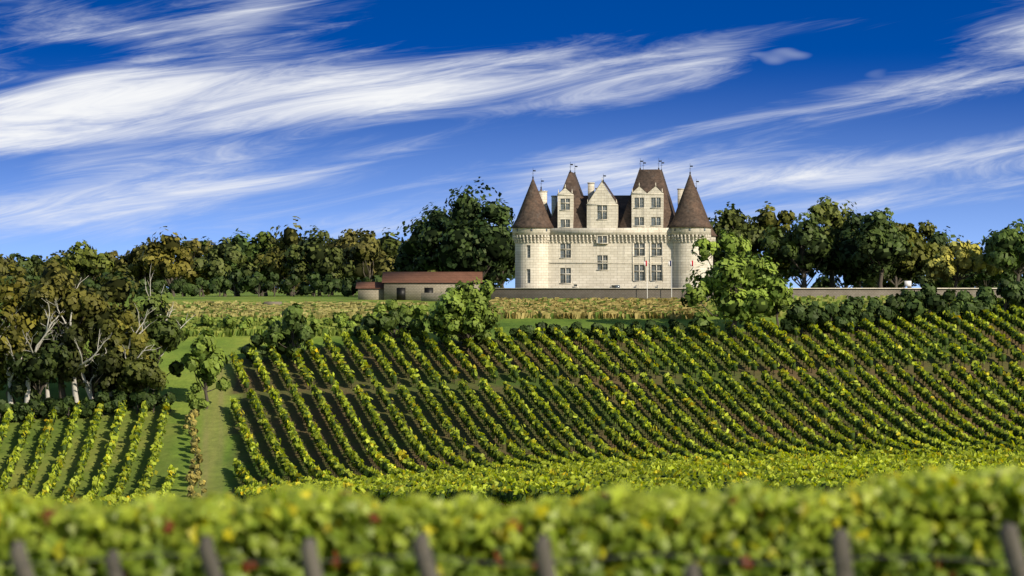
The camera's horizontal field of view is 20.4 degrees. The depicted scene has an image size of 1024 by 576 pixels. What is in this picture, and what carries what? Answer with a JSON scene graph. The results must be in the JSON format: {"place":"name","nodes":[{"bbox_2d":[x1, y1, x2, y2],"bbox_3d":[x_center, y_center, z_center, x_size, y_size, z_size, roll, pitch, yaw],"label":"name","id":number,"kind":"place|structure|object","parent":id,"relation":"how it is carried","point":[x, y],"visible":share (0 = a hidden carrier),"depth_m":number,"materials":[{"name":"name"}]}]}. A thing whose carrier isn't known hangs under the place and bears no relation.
{"place":"outdoors","nodes":[
{"label":"outdoors","id":0,"kind":"place"},
{"bbox_2d":[0,288,1023,507],"bbox_3d":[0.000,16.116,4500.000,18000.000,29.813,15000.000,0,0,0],"label":"grassy ground","id":1,"kind":"structure","parent":0,"point":[222,445],"depth_m":366.58,"materials":[{"name":"plant"}]},
{"bbox_2d":[0,254,26,292],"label":"tree","id":2,"kind":"object","parent":1,"relation":"on","point":[4,265],"visible":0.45,"depth_m":546.93,"materials":[{"name":"green plant"}]},
{"bbox_2d":[0,305,28,403],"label":"bare tree","id":3,"kind":"object","parent":1,"relation":"on","point":[10,397],"visible":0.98,"depth_m":359.18,"materials":[{"name":"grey plant"}]},
{"bbox_2d":[10,402,31,421],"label":"bush","id":4,"kind":"object","parent":1,"relation":"on","point":[21,410],"visible":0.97,"depth_m":354.42,"materials":[{"name":"green plant"}]},
{"bbox_2d":[0,260,48,403],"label":"tree","id":5,"kind":"object","parent":1,"relation":"on","point":[10,315],"visible":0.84,"depth_m":357.83,"materials":[{"name":"green plant"}]},
{"bbox_2d":[9,253,42,277],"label":"tree","id":6,"kind":"object","parent":1,"relation":"on","point":[31,263],"visible":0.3,"depth_m":566.16,"materials":[{"name":"green plant"}]},
{"bbox_2d":[26,398,41,420],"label":"bush","id":7,"kind":"object","parent":1,"relation":"on","point":[35,404],"visible":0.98,"depth_m":354.93,"materials":[{"name":"green plant"}]},
{"bbox_2d":[4,319,75,402],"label":"tree","id":8,"kind":"object","parent":1,"relation":"on","point":[40,371],"visible":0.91,"depth_m":357.06,"materials":[{"name":"green plant"}]},
{"bbox_2d":[23,301,64,402],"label":"bare tree","id":9,"kind":"object","parent":1,"relation":"on","point":[28,386],"visible":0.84,"depth_m":357.01,"materials":[{"name":"white plant"}]},
{"bbox_2d":[40,397,68,415],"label":"bush","id":10,"kind":"object","parent":1,"relation":"on","point":[59,407],"visible":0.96,"depth_m":355.47,"materials":[{"name":"green plant"}]},
{"bbox_2d":[3,249,109,399],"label":"tree","id":11,"kind":"object","parent":1,"relation":"on","point":[58,282],"visible":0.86,"depth_m":358.39,"materials":[{"name":"green plant"}]},
{"bbox_2d":[57,395,78,418],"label":"bush","id":12,"kind":"object","parent":1,"relation":"on","point":[70,402],"visible":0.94,"depth_m":356.58,"materials":[{"name":"green plant"}]},
{"bbox_2d":[48,275,111,404],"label":"bare tree","id":13,"kind":"object","parent":1,"relation":"on","point":[75,388],"visible":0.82,"depth_m":358.18,"materials":[{"name":"white plant"}]},
{"bbox_2d":[57,317,106,411],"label":"bare tree","id":14,"kind":"object","parent":1,"relation":"on","point":[89,391],"visible":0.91,"depth_m":359.26,"materials":[{"name":"grey plant"}]},
{"bbox_2d":[52,240,115,287],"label":"tree","id":15,"kind":"object","parent":1,"relation":"on","point":[88,259],"visible":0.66,"depth_m":539.60,"materials":[{"name":"green plant"}]},
{"bbox_2d":[79,397,96,416],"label":"bush","id":16,"kind":"object","parent":1,"relation":"on","point":[88,406],"visible":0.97,"depth_m":356.42,"materials":[{"name":"green plant"}]},
{"bbox_2d":[48,316,132,410],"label":"tree","id":17,"kind":"object","parent":1,"relation":"on","point":[108,369],"visible":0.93,"depth_m":357.79,"materials":[{"name":"green plant"}]},
{"bbox_2d":[92,391,114,415],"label":"bush","id":18,"kind":"object","parent":1,"relation":"on","point":[104,399],"visible":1,"depth_m":357.41,"materials":[{"name":"green plant"}]},
{"bbox_2d":[68,265,158,390],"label":"tree","id":19,"kind":"object","parent":1,"relation":"on","point":[115,290],"visible":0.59,"depth_m":361.15,"materials":[{"name":"green plant"}]},
{"bbox_2d":[111,388,127,411],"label":"tree","id":20,"kind":"object","parent":1,"relation":"on","point":[118,397],"visible":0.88,"depth_m":357.75,"materials":[{"name":"green plant"}]},
{"bbox_2d":[107,309,161,407],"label":"tree","id":21,"kind":"object","parent":1,"relation":"on","point":[138,340],"visible":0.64,"depth_m":359.76,"materials":[{"name":"green plant"}]},
{"bbox_2d":[126,390,150,413],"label":"tree","id":22,"kind":"object","parent":1,"relation":"on","point":[138,397],"visible":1,"depth_m":358.40,"materials":[{"name":"green plant"}]},
{"bbox_2d":[130,279,149,295],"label":"tree","id":23,"kind":"object","parent":1,"relation":"on","point":[140,285],"visible":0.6,"depth_m":528.05,"materials":[{"name":"green plant"}]},
{"bbox_2d":[109,242,173,286],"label":"tree","id":24,"kind":"object","parent":1,"relation":"on","point":[138,272],"visible":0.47,"depth_m":555.54,"materials":[{"name":"green plant"}]},
{"bbox_2d":[115,342,168,411],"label":"tree","id":25,"kind":"object","parent":1,"relation":"on","point":[137,374],"visible":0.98,"depth_m":357.13,"materials":[{"name":"green plant"}]},
{"bbox_2d":[138,389,160,412],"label":"tree","id":26,"kind":"object","parent":1,"relation":"on","point":[152,403],"visible":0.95,"depth_m":358.99,"materials":[{"name":"green plant"}]},
{"bbox_2d":[127,289,187,391],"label":"tree","id":27,"kind":"object","parent":1,"relation":"on","point":[163,332],"visible":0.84,"depth_m":361.75,"materials":[{"name":"green plant"}]},
{"bbox_2d":[149,278,167,294],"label":"tree","id":28,"kind":"object","parent":1,"relation":"on","point":[158,285],"visible":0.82,"depth_m":538.66,"materials":[{"name":"green plant"}]},
{"bbox_2d":[132,226,195,295],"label":"tree","id":29,"kind":"object","parent":1,"relation":"on","point":[160,257],"visible":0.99,"depth_m":546.43,"materials":[{"name":"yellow plant"}]},
{"bbox_2d":[157,391,175,411],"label":"tree","id":30,"kind":"object","parent":1,"relation":"on","point":[171,400],"visible":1,"depth_m":359.64,"materials":[{"name":"green plant"}]},
{"bbox_2d":[169,277,187,296],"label":"tree","id":31,"kind":"object","parent":1,"relation":"on","point":[180,285],"visible":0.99,"depth_m":529.66,"materials":[{"name":"green plant"}]},
{"bbox_2d":[168,238,215,296],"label":"tree","id":32,"kind":"object","parent":1,"relation":"on","point":[200,250],"visible":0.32,"depth_m":567.03,"materials":[{"name":"green plant"}]},
{"bbox_2d":[186,277,208,296],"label":"tree","id":33,"kind":"object","parent":1,"relation":"on","point":[193,290],"visible":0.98,"depth_m":535.10,"materials":[{"name":"green plant"}]},
{"bbox_2d":[186,382,209,418],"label":"bush","id":34,"kind":"object","parent":1,"relation":"on","point":[194,402],"visible":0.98,"depth_m":355.35,"materials":[{"name":"green plant"}]},
{"bbox_2d":[181,330,230,408],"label":"tree","id":35,"kind":"object","parent":1,"relation":"on","point":[202,346],"visible":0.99,"depth_m":360.37,"materials":[{"name":"green plant"}]},
{"bbox_2d":[208,276,231,296],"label":"bush","id":36,"kind":"object","parent":1,"relation":"on","point":[217,284],"visible":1,"depth_m":527.76,"materials":[{"name":"green plant"}]},
{"bbox_2d":[193,237,259,296],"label":"tree","id":37,"kind":"object","parent":1,"relation":"on","point":[214,264],"visible":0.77,"depth_m":561.25,"materials":[{"name":"green plant"}]},
{"bbox_2d":[216,315,236,327],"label":"tree","id":38,"kind":"object","parent":1,"relation":"on","point":[229,320],"visible":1,"depth_m":399.69,"materials":[{"name":"green plant"}]},
{"bbox_2d":[224,268,250,296],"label":"tree","id":39,"kind":"object","parent":1,"relation":"on","point":[234,276],"visible":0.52,"depth_m":536.14,"materials":[{"name":"green plant"}]},
{"bbox_2d":[222,228,264,296],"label":"tree","id":40,"kind":"object","parent":1,"relation":"on","point":[240,241],"visible":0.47,"depth_m":566.17,"materials":[{"name":"green plant"}]},
{"bbox_2d":[240,333,270,361],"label":"bush","id":41,"kind":"object","parent":1,"relation":"on","point":[257,340],"visible":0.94,"depth_m":382.57,"materials":[{"name":"green plant"}]},
{"bbox_2d":[240,271,274,296],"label":"tree","id":42,"kind":"object","parent":1,"relation":"on","point":[255,281],"visible":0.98,"depth_m":529.48,"materials":[{"name":"green plant"}]},
{"bbox_2d":[239,231,284,295],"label":"tree","id":43,"kind":"object","parent":1,"relation":"on","point":[263,241],"visible":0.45,"depth_m":565.44,"materials":[{"name":"green plant"}]},
{"bbox_2d":[263,272,281,295],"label":"tree","id":44,"kind":"object","parent":1,"relation":"on","point":[274,276],"visible":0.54,"depth_m":537.63,"materials":[{"name":"green plant"}]},
{"bbox_2d":[253,216,325,295],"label":"tree","id":45,"kind":"object","parent":1,"relation":"on","point":[282,243],"visible":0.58,"depth_m":560.33,"materials":[{"name":"green plant"}]},
{"bbox_2d":[262,303,317,363],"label":"bush","id":46,"kind":"object","parent":1,"relation":"on","point":[292,332],"visible":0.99,"depth_m":382.58,"materials":[{"name":"green plant"}]},
{"bbox_2d":[280,274,308,296],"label":"bush","id":47,"kind":"object","parent":1,"relation":"on","point":[286,283],"visible":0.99,"depth_m":526.30,"materials":[{"name":"green plant"}]},
{"bbox_2d":[302,272,337,296],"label":"tree","id":48,"kind":"object","parent":1,"relation":"on","point":[317,283],"visible":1,"depth_m":524.82,"materials":[{"name":"green plant"}]},
{"bbox_2d":[284,225,356,295],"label":"tree","id":49,"kind":"object","parent":1,"relation":"on","point":[317,258],"visible":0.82,"depth_m":543.06,"materials":[{"name":"green plant"}]},
{"bbox_2d":[319,273,342,295],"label":"bush","id":50,"kind":"object","parent":1,"relation":"on","point":[329,278],"visible":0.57,"depth_m":535.23,"materials":[{"name":"green plant"}]},
{"bbox_2d":[323,312,350,325],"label":"tree","id":51,"kind":"object","parent":1,"relation":"on","point":[335,318],"visible":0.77,"depth_m":404.49,"materials":[{"name":"green plant"}]},
{"bbox_2d":[340,277,361,296],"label":"bush","id":52,"kind":"object","parent":1,"relation":"on","point":[348,288],"visible":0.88,"depth_m":527.33,"materials":[{"name":"green plant"}]},
{"bbox_2d":[325,228,380,295],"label":"tree","id":53,"kind":"object","parent":1,"relation":"on","point":[342,242],"visible":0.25,"depth_m":565.95,"materials":[{"name":"green plant"}]},
{"bbox_2d":[353,315,376,340],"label":"bush","id":54,"kind":"object","parent":1,"relation":"on","point":[367,323],"visible":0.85,"depth_m":395.91,"materials":[{"name":"green plant"}]},
{"bbox_2d":[339,228,394,281],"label":"tree","id":55,"kind":"object","parent":1,"relation":"on","point":[365,252],"visible":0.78,"depth_m":553.41,"materials":[{"name":"green plant"}]},
{"bbox_2d":[373,227,401,272],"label":"tree","id":56,"kind":"object","parent":1,"relation":"on","point":[388,244],"visible":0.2,"depth_m":570.93,"materials":[{"name":"green plant"}]},
{"bbox_2d":[351,299,428,329],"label":"bush","id":57,"kind":"object","parent":1,"relation":"on","point":[415,311],"visible":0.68,"depth_m":404.66,"materials":[{"name":"green plant"}]},
{"bbox_2d":[373,308,424,342],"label":"bush","id":58,"kind":"object","parent":1,"relation":"on","point":[391,320],"visible":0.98,"depth_m":394.23,"materials":[{"name":"green plant"}]},
{"bbox_2d":[391,236,436,271],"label":"tree","id":59,"kind":"object","parent":1,"relation":"on","point":[403,262],"visible":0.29,"depth_m":512.01,"materials":[{"name":"green plant"}]},
{"bbox_2d":[358,283,479,300],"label":"outbuilding walls","id":60,"kind":"structure","parent":1,"relation":"on","point":[414,291],"depth_m":447.00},
{"bbox_2d":[356,272,482,288],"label":"roof","id":61,"kind":"structure","parent":60,"relation":"on","point":[423,277],"depth_m":448.52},
{"bbox_2d":[397,202,458,271],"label":"tree","id":62,"kind":"object","parent":1,"relation":"on","point":[425,262],"visible":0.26,"depth_m":500.14,"materials":[{"name":"green plant"}]},
{"bbox_2d":[422,277,500,350],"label":"round bush","id":63,"kind":"object","parent":1,"relation":"on","point":[455,305],"visible":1,"depth_m":389.88,"materials":[{"name":"green plant"}]},
{"bbox_2d":[417,176,514,287],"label":"tree","id":64,"kind":"object","parent":1,"relation":"on","point":[473,240],"visible":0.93,"depth_m":489.24,"materials":[{"name":"green plant"}]},
{"bbox_2d":[481,198,514,287],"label":"tree","id":65,"kind":"object","parent":1,"relation":"on","point":[509,271],"visible":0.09,"depth_m":498.01,"materials":[{"name":"green plant"}]},
{"bbox_2d":[0,462,1023,575],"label":"vine","id":66,"kind":"object","parent":1,"relation":"on","point":[167,523],"depth_m":17.12,"materials":[{"name":"plant"}]},
{"bbox_2d":[0,301,1023,507],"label":"vine stocks","id":67,"kind":"object","parent":1,"relation":"on","point":[850,364],"visible":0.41,"depth_m":367.30,"materials":[{"name":"green plant"}]},
{"bbox_2d":[0,298,1023,506],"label":"vineyard vine leaves","id":68,"kind":"object","parent":67,"relation":"attached to","point":[640,468],"visible":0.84,"depth_m":349.52,"materials":[{"name":"plant"}]},
{"bbox_2d":[0,522,1023,575],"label":"stakes","id":69,"kind":"object","parent":1,"relation":"on","point":[1008,536],"visible":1,"depth_m":14.03,"materials":[{"name":"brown wood"}]},
{"bbox_2d":[509,324,536,338],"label":"bush","id":70,"kind":"object","parent":1,"relation":"on","point":[529,330],"visible":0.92,"depth_m":399.20,"materials":[{"name":"green plant"}]},
{"bbox_2d":[161,295,976,336],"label":"tall meadow grass","id":71,"kind":"structure","parent":1,"relation":"on","point":[260,313],"depth_m":421.02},
{"bbox_2d":[565,321,585,340],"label":"bush","id":72,"kind":"object","parent":1,"relation":"on","point":[569,332],"visible":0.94,"depth_m":400.94,"materials":[{"name":"green plant"}]},
{"bbox_2d":[584,322,607,339],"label":"bush","id":73,"kind":"object","parent":1,"relation":"on","point":[589,333],"visible":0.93,"depth_m":400.77,"materials":[{"name":"green plant"}]},
{"bbox_2d":[642,319,666,338],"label":"bush","id":74,"kind":"object","parent":1,"relation":"on","point":[649,324],"visible":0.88,"depth_m":401.55,"materials":[{"name":"green plant"}]},
{"bbox_2d":[689,311,709,330],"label":"bush","id":75,"kind":"object","parent":1,"relation":"on","point":[701,320],"visible":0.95,"depth_m":402.22,"materials":[{"name":"green plant"}]},
{"bbox_2d":[679,229,792,338],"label":"tree","id":76,"kind":"object","parent":1,"relation":"on","point":[744,289],"visible":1,"depth_m":400.83,"materials":[{"name":"green plant"}]},
{"bbox_2d":[708,201,771,267],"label":"tree","id":77,"kind":"object","parent":1,"relation":"on","point":[732,220],"visible":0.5,"depth_m":496.07,"materials":[{"name":"green plant"}]},
{"bbox_2d":[491,289,1002,298],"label":"terrace retaining wall","id":78,"kind":"structure","parent":1,"relation":"on","point":[582,293],"depth_m":445.83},
{"bbox_2d":[512,180,715,287],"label":"chateau walls","id":79,"kind":"structure","parent":78,"relation":"on","point":[544,263],"depth_m":449.89,"materials":[{"name":"stone"}]},
{"bbox_2d":[527,198,691,287],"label":"window frames","id":80,"kind":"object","parent":79,"relation":"in","point":[568,275],"visible":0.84,"depth_m":449.76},
{"bbox_2d":[516,188,710,287],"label":"windows","id":81,"kind":"structure","parent":79,"relation":"in","point":[605,257],"depth_m":449.97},
{"bbox_2d":[511,169,716,236],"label":"chateau roofs","id":82,"kind":"structure","parent":79,"relation":"on","point":[689,212],"depth_m":451.23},
{"bbox_2d":[496,288,996,288],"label":"terrace wall coping","id":83,"kind":"object","parent":78,"relation":"on","point":[685,288],"visible":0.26,"depth_m":444.83,"materials":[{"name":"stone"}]},
{"bbox_2d":[763,276,793,328],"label":"tree","id":84,"kind":"object","parent":1,"relation":"on","point":[785,303],"visible":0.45,"depth_m":408.00,"materials":[{"name":"green plant"}]},
{"bbox_2d":[750,201,807,276],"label":"tree","id":85,"kind":"object","parent":1,"relation":"on","point":[784,217],"visible":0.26,"depth_m":502.87,"materials":[{"name":"green plant"}]},
{"bbox_2d":[781,300,807,336],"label":"bush","id":86,"kind":"object","parent":1,"relation":"on","point":[795,315],"visible":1,"depth_m":401.97,"materials":[{"name":"green plant"}]},
{"bbox_2d":[758,212,835,287],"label":"tree","id":87,"kind":"object","parent":1,"relation":"on","point":[805,233],"visible":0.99,"depth_m":488.06,"materials":[{"name":"green plant"}]},
{"bbox_2d":[802,301,830,324],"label":"bush","id":88,"kind":"object","parent":1,"relation":"on","point":[815,313],"visible":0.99,"depth_m":403.29,"materials":[{"name":"green plant"}]},
{"bbox_2d":[815,303,849,331],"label":"bush","id":89,"kind":"object","parent":1,"relation":"on","point":[831,309],"visible":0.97,"depth_m":404.64,"materials":[{"name":"green plant"}]},
{"bbox_2d":[810,266,862,287],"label":"bush","id":90,"kind":"object","parent":1,"relation":"on","point":[819,284],"visible":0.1,"depth_m":588.04,"materials":[{"name":"green plant"}]},
{"bbox_2d":[806,195,878,287],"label":"tree","id":91,"kind":"object","parent":1,"relation":"on","point":[830,215],"visible":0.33,"depth_m":497.74,"materials":[{"name":"green plant"}]},
{"bbox_2d":[837,295,864,327],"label":"bush","id":92,"kind":"object","parent":1,"relation":"on","point":[850,308],"visible":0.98,"depth_m":405.30,"materials":[{"name":"green plant"}]},
{"bbox_2d":[816,212,889,287],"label":"tree","id":93,"kind":"object","parent":1,"relation":"on","point":[838,259],"visible":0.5,"depth_m":489.02,"materials":[{"name":"green plant"}]},
{"bbox_2d":[859,297,885,326],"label":"bush","id":94,"kind":"object","parent":1,"relation":"on","point":[873,307],"visible":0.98,"depth_m":406.56,"materials":[{"name":"green plant"}]},
{"bbox_2d":[849,207,914,287],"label":"tree","id":95,"kind":"object","parent":1,"relation":"on","point":[880,244],"visible":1,"depth_m":478.51,"materials":[{"name":"green plant"}]},
{"bbox_2d":[881,293,905,322],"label":"bush","id":96,"kind":"object","parent":1,"relation":"on","point":[891,304],"visible":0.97,"depth_m":408.16,"materials":[{"name":"green plant"}]},
{"bbox_2d":[869,261,924,287],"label":"bush","id":97,"kind":"object","parent":1,"relation":"on","point":[897,282],"visible":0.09,"depth_m":519.94,"materials":[{"name":"green plant"}]},
{"bbox_2d":[897,288,924,322],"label":"bush","id":98,"kind":"object","parent":1,"relation":"on","point":[913,305],"visible":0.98,"depth_m":409.09,"materials":[{"name":"green plant"}]},
{"bbox_2d":[888,220,941,287],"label":"tree","id":99,"kind":"object","parent":1,"relation":"on","point":[922,251],"visible":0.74,"depth_m":485.46,"materials":[{"name":"green plant"}]},
{"bbox_2d":[915,282,944,323],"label":"bush","id":100,"kind":"object","parent":1,"relation":"on","point":[927,295],"visible":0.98,"depth_m":410.72,"materials":[{"name":"green plant"}]},
{"bbox_2d":[911,270,964,287],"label":"bush","id":101,"kind":"object","parent":1,"relation":"on","point":[938,283],"visible":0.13,"depth_m":536.79,"materials":[{"name":"green plant"}]},
{"bbox_2d":[923,226,963,287],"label":"tree","id":102,"kind":"object","parent":1,"relation":"on","point":[937,237],"visible":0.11,"depth_m":578.03,"materials":[{"name":"green plant"}]},
{"bbox_2d":[939,289,960,322],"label":"bush","id":103,"kind":"object","parent":1,"relation":"on","point":[949,296],"visible":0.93,"depth_m":411.87,"materials":[{"name":"green plant"}]},
{"bbox_2d":[922,239,1002,287],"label":"tree","id":104,"kind":"object","parent":1,"relation":"on","point":[952,258],"visible":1,"depth_m":475.61,"materials":[{"name":"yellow plant"}]},
{"bbox_2d":[950,290,978,319],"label":"bush","id":105,"kind":"object","parent":1,"relation":"on","point":[963,303],"visible":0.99,"depth_m":412.10,"materials":[{"name":"green plant"}]},
{"bbox_2d":[971,285,997,315],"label":"tree","id":106,"kind":"object","parent":1,"relation":"on","point":[985,298],"visible":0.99,"depth_m":413.46,"materials":[{"name":"green plant"}]},
{"bbox_2d":[961,267,1011,287],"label":"bush","id":107,"kind":"object","parent":1,"relation":"on","point":[972,281],"visible":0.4,"depth_m":543.86,"materials":[{"name":"green plant"}]},
{"bbox_2d":[981,218,1023,281],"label":"tree","id":108,"kind":"object","parent":1,"relation":"on","point":[1003,248],"visible":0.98,"depth_m":466.97,"materials":[{"name":"green plant"}]},
{"bbox_2d":[996,278,1023,311],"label":"tree","id":109,"kind":"object","parent":1,"relation":"on","point":[1007,290],"visible":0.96,"depth_m":415.40,"materials":[{"name":"green plant"}]},
{"bbox_2d":[0,0,1023,287],"label":"sky","id":110,"kind":"structure","parent":0,"point":[122,121],"materials":[{"name":"blue"}]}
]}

